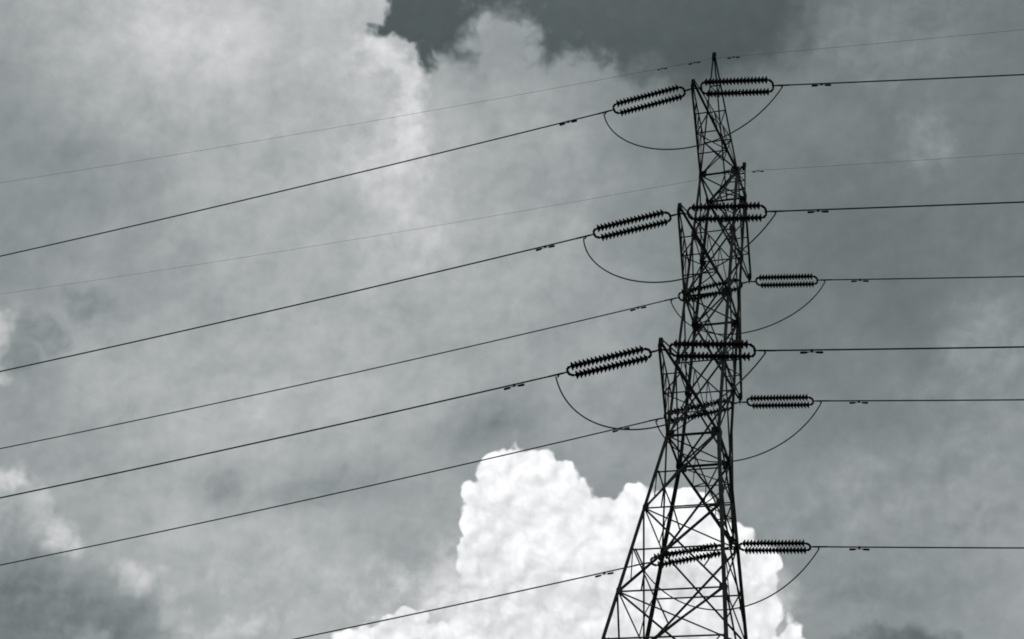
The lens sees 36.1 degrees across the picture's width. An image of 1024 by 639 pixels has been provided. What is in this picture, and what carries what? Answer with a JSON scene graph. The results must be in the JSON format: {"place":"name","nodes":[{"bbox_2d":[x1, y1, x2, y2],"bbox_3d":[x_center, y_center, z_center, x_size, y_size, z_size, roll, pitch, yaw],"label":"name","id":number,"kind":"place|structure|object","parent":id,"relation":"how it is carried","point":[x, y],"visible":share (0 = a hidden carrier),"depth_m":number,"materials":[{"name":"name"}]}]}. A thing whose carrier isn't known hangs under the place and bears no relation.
{"place":"outdoors","nodes":[
{"label":"outdoors","id":0,"kind":"place"},
{"bbox_2d":[0,0,1023,638],"label":"sky","id":1,"kind":"structure","parent":0,"point":[85,84],"materials":[{"name":"grey"}]},
{"label":"ground","id":2,"kind":"structure","parent":0,"visible":0},
{"bbox_2d":[601,52,751,638],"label":"transmission tower","id":3,"kind":"structure","parent":2,"relation":"on","point":[689,391],"depth_m":43.98,"materials":[{"name":"metal"}]},
{"bbox_2d":[1,59,708,182],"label":"earth wire","id":4,"kind":"object","parent":3,"relation":"attached to","point":[369,121],"visible":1,"depth_m":55.57,"materials":[{"name":"grey metal"}]},
{"bbox_2d":[3,171,743,293],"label":"earth wire","id":5,"kind":"object","parent":3,"relation":"attached to","point":[372,236],"visible":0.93,"depth_m":59.11,"materials":[{"name":"grey metal"}]},
{"bbox_2d":[548,345,658,378],"bbox_3d":[2.394,1.142,40.938,3.039,0.228,0.662,-14,-38,13],"label":"insulator set","id":6,"kind":"object","parent":3,"relation":"attached to","point":[604,367],"visible":1,"depth_m":40.86,"materials":[{"name":"ceramic"}]},
{"bbox_2d":[0,376,547,498],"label":"conductor","id":7,"kind":"object","parent":6,"relation":"attached to","point":[278,437],"visible":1,"depth_m":43.05,"materials":[{"name":"metal"}]},
{"bbox_2d":[504,384,524,389],"bbox_3d":[0.056,1.750,41.458,0.580,0.137,0.063,-14,-47,13],"label":"vibration damper","id":8,"kind":"object","parent":7,"relation":"attached to","point":[519,385],"visible":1,"depth_m":41.44,"materials":[{"name":"metal"}]},
{"bbox_2d":[576,209,677,240],"bbox_3d":[3.281,-2.651,44.706,3.040,0.228,0.662,-13,-37,14],"label":"insulator set","id":9,"kind":"object","parent":3,"relation":"attached to","point":[620,232],"visible":1,"depth_m":44.61,"materials":[{"name":"ceramic"}]},
{"bbox_2d":[0,238,575,371],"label":"conductor","id":10,"kind":"object","parent":9,"relation":"attached to","point":[292,305],"visible":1,"depth_m":47.20,"materials":[{"name":"metal"}]},
{"bbox_2d":[536,245,554,250],"bbox_3d":[0.957,-2.081,45.258,0.580,0.137,0.063,-13,-47,14],"label":"vibration damper","id":11,"kind":"object","parent":10,"relation":"attached to","point":[551,246],"visible":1,"depth_m":45.24,"materials":[{"name":"metal"}]},
{"bbox_2d":[597,84,691,115],"bbox_3d":[4.073,-6.690,48.244,3.040,0.228,0.662,-13,-38,13],"label":"insulator set","id":12,"kind":"object","parent":3,"relation":"attached to","point":[646,96],"visible":1,"depth_m":48.16,"materials":[{"name":"ceramic"}]},
{"bbox_2d":[0,113,596,256],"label":"conductor","id":13,"kind":"object","parent":12,"relation":"attached to","point":[307,184],"visible":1,"depth_m":51.05,"materials":[{"name":"metal"}]},
{"bbox_2d":[634,542,728,567],"bbox_3d":[5.090,7.060,46.897,2.980,0.228,0.662,-13,-44,14],"label":"insulator set","id":14,"kind":"object","parent":3,"relation":"attached to","point":[691,559],"visible":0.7,"depth_m":46.85,"materials":[{"name":"ceramic"}]},
{"bbox_2d":[294,565,637,638],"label":"conductor","id":15,"kind":"object","parent":14,"relation":"attached to","point":[465,602],"visible":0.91,"depth_m":48.37,"materials":[{"name":"metal"}]},
{"bbox_2d":[595,572,613,577],"bbox_3d":[2.781,7.665,47.406,0.580,0.137,0.063,-15,-47,12],"label":"vibration damper","id":16,"kind":"object","parent":15,"relation":"attached to","point":[596,576],"visible":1,"depth_m":47.39,"materials":[{"name":"metal"}]},
{"bbox_2d":[649,398,738,422],"bbox_3d":[5.826,2.948,50.309,2.980,0.228,0.662,-13,-44,14],"label":"insulator set","id":17,"kind":"object","parent":3,"relation":"attached to","point":[711,412],"visible":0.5,"depth_m":50.21,"materials":[{"name":"ceramic"}]},
{"bbox_2d":[0,420,651,565],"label":"conductor","id":18,"kind":"object","parent":17,"relation":"attached to","point":[328,494],"visible":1,"depth_m":53.09,"materials":[{"name":"metal"}]},
{"bbox_2d":[664,278,747,301],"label":"insulator set","id":19,"kind":"object","parent":3,"relation":"attached to","point":[704,287],"visible":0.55,"depth_m":53.87,"materials":[{"name":"ceramic"}]},
{"bbox_2d":[0,300,663,448],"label":"conductor","id":20,"kind":"object","parent":19,"relation":"attached to","point":[338,376],"visible":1,"depth_m":57.17,"materials":[{"name":"metal"}]},
{"bbox_2d":[661,339,775,360],"bbox_3d":[5.231,0.784,40.117,2.980,0.229,0.662,0,-47,19],"label":"insulator set","id":21,"kind":"object","parent":3,"relation":"attached to","point":[711,356],"visible":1,"depth_m":40.10,"materials":[{"name":"ceramic"}]},
{"bbox_2d":[555,353,765,429],"bbox_3d":[3.626,1.893,39.770,5.536,2.261,0.052,-5,-44,18],"label":"jumper wire","id":22,"kind":"object","parent":21,"relation":"hanging from","point":[743,378],"visible":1,"depth_m":39.25,"materials":[{"name":"metal"}]},
{"bbox_2d":[775,346,1023,350],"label":"conductor","id":23,"kind":"object","parent":21,"relation":"attached to","point":[900,348],"visible":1,"depth_m":38.68,"materials":[{"name":"metal"}]},
{"bbox_2d":[800,350,822,353],"bbox_3d":[7.494,0.798,39.318,0.580,0.137,0.063,-1,-43,18],"label":"vibration damper","id":24,"kind":"object","parent":23,"relation":"attached to","point":[806,352],"visible":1,"depth_m":39.31,"materials":[{"name":"metal"}]},
{"bbox_2d":[680,201,784,222],"bbox_3d":[6.120,-2.986,43.861,2.980,0.228,0.662,0,-47,19],"label":"insulator set","id":25,"kind":"object","parent":3,"relation":"attached to","point":[723,206],"visible":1,"depth_m":43.85,"materials":[{"name":"ceramic"}]},
{"bbox_2d":[583,213,776,282],"bbox_3d":[4.513,-1.869,43.509,5.537,2.291,0.054,-5,-44,18],"label":"jumper wire","id":26,"kind":"object","parent":25,"relation":"hanging from","point":[686,277],"visible":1,"depth_m":42.96,"materials":[{"name":"metal"}]},
{"bbox_2d":[785,201,1023,211],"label":"conductor","id":27,"kind":"object","parent":25,"relation":"attached to","point":[905,206],"visible":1,"depth_m":42.34,"materials":[{"name":"metal"}]},
{"bbox_2d":[807,210,828,212],"bbox_3d":[8.382,-2.971,43.062,0.580,0.137,0.063,-1,-43,18],"label":"vibration damper","id":28,"kind":"object","parent":27,"relation":"attached to","point":[826,211],"visible":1,"depth_m":43.05,"materials":[{"name":"metal"}]},
{"bbox_2d":[693,76,790,97],"bbox_3d":[6.904,-7.011,47.388,2.980,0.228,0.662,1,-47,20],"label":"insulator set","id":29,"kind":"object","parent":3,"relation":"attached to","point":[730,81],"visible":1,"depth_m":47.38,"materials":[{"name":"ceramic"}]},
{"bbox_2d":[603,86,782,149],"bbox_3d":[5.295,-5.873,47.013,5.537,2.294,0.051,-5,-44,18],"label":"jumper wire","id":30,"kind":"object","parent":29,"relation":"hanging from","point":[696,145],"visible":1,"depth_m":46.45,"materials":[{"name":"metal"}]},
{"bbox_2d":[791,74,1023,85],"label":"conductor","id":31,"kind":"object","parent":29,"relation":"attached to","point":[910,79],"visible":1,"depth_m":45.71,"materials":[{"name":"metal"}]},
{"bbox_2d":[811,83,830,86],"bbox_3d":[9.158,-6.951,46.546,0.580,0.137,0.063,0,-43,20],"label":"vibration damper","id":32,"kind":"object","parent":31,"relation":"attached to","point":[821,84],"visible":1,"depth_m":46.54,"materials":[{"name":"metal"}]},
{"bbox_2d":[734,539,826,553],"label":"insulator set","id":33,"kind":"object","parent":3,"relation":"attached to","point":[770,550],"visible":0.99,"depth_m":46.12,"materials":[{"name":"ceramic"}]},
{"bbox_2d":[642,549,818,610],"bbox_3d":[6.283,7.629,45.911,5.316,2.020,0.049,-5,-44,18],"label":"jumper wire","id":34,"kind":"object","parent":33,"relation":"hanging from","point":[746,605],"visible":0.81,"depth_m":45.40,"materials":[{"name":"metal"}]},
{"bbox_2d":[827,546,1023,548],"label":"conductor","id":35,"kind":"object","parent":33,"relation":"attached to","point":[925,547],"visible":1,"depth_m":44.90,"materials":[{"name":"metal"}]},
{"bbox_2d":[849,547,869,550],"bbox_3d":[10.035,6.615,45.432,0.580,0.136,0.063,-2,-43,17],"label":"vibration damper","id":36,"kind":"object","parent":35,"relation":"attached to","point":[865,549],"visible":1,"depth_m":45.42,"materials":[{"name":"metal"}]},
{"bbox_2d":[740,394,828,408],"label":"insulator set","id":37,"kind":"object","parent":3,"relation":"attached to","point":[769,405],"visible":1,"depth_m":49.51,"materials":[{"name":"ceramic"}]},
{"bbox_2d":[655,402,821,462],"bbox_3d":[7.002,3.606,49.242,5.318,2.156,0.046,-5,-44,18],"label":"jumper wire","id":38,"kind":"object","parent":37,"relation":"hanging from","point":[757,454],"visible":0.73,"depth_m":48.68,"materials":[{"name":"metal"}]},
{"bbox_2d":[829,399,1023,401],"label":"conductor","id":39,"kind":"object","parent":37,"relation":"attached to","point":[935,400],"visible":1,"depth_m":48.00,"materials":[{"name":"metal"}]},
{"bbox_2d":[849,401,867,403],"bbox_3d":[10.761,2.559,48.793,0.580,0.137,0.063,-1,-43,18],"label":"vibration damper","id":40,"kind":"object","parent":39,"relation":"attached to","point":[858,402],"visible":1,"depth_m":48.78,"materials":[{"name":"metal"}]},
{"bbox_2d":[749,273,831,288],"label":"insulator set","id":41,"kind":"object","parent":3,"relation":"attached to","point":[791,284],"visible":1,"depth_m":53.18,"materials":[{"name":"ceramic"}]},
{"bbox_2d":[670,281,825,334],"bbox_3d":[7.850,-0.293,52.908,5.319,2.094,0.047,-5,-44,18],"label":"jumper wire","id":42,"kind":"object","parent":41,"relation":"hanging from","point":[760,328],"visible":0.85,"depth_m":52.30,"materials":[{"name":"metal"}]},
{"bbox_2d":[832,276,1023,279],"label":"conductor","id":43,"kind":"object","parent":41,"relation":"attached to","point":[931,278],"visible":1,"depth_m":51.66,"materials":[{"name":"metal"}]},
{"bbox_2d":[723,29,1023,57],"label":"earth wire","id":44,"kind":"object","parent":3,"relation":"attached to","point":[875,43],"visible":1,"depth_m":50.12,"materials":[{"name":"grey metal"}]},
{"bbox_2d":[756,153,1022,170],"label":"earth wire","id":45,"kind":"object","parent":3,"relation":"attached to","point":[898,161],"visible":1,"depth_m":53.31,"materials":[{"name":"grey metal"}]}
]}

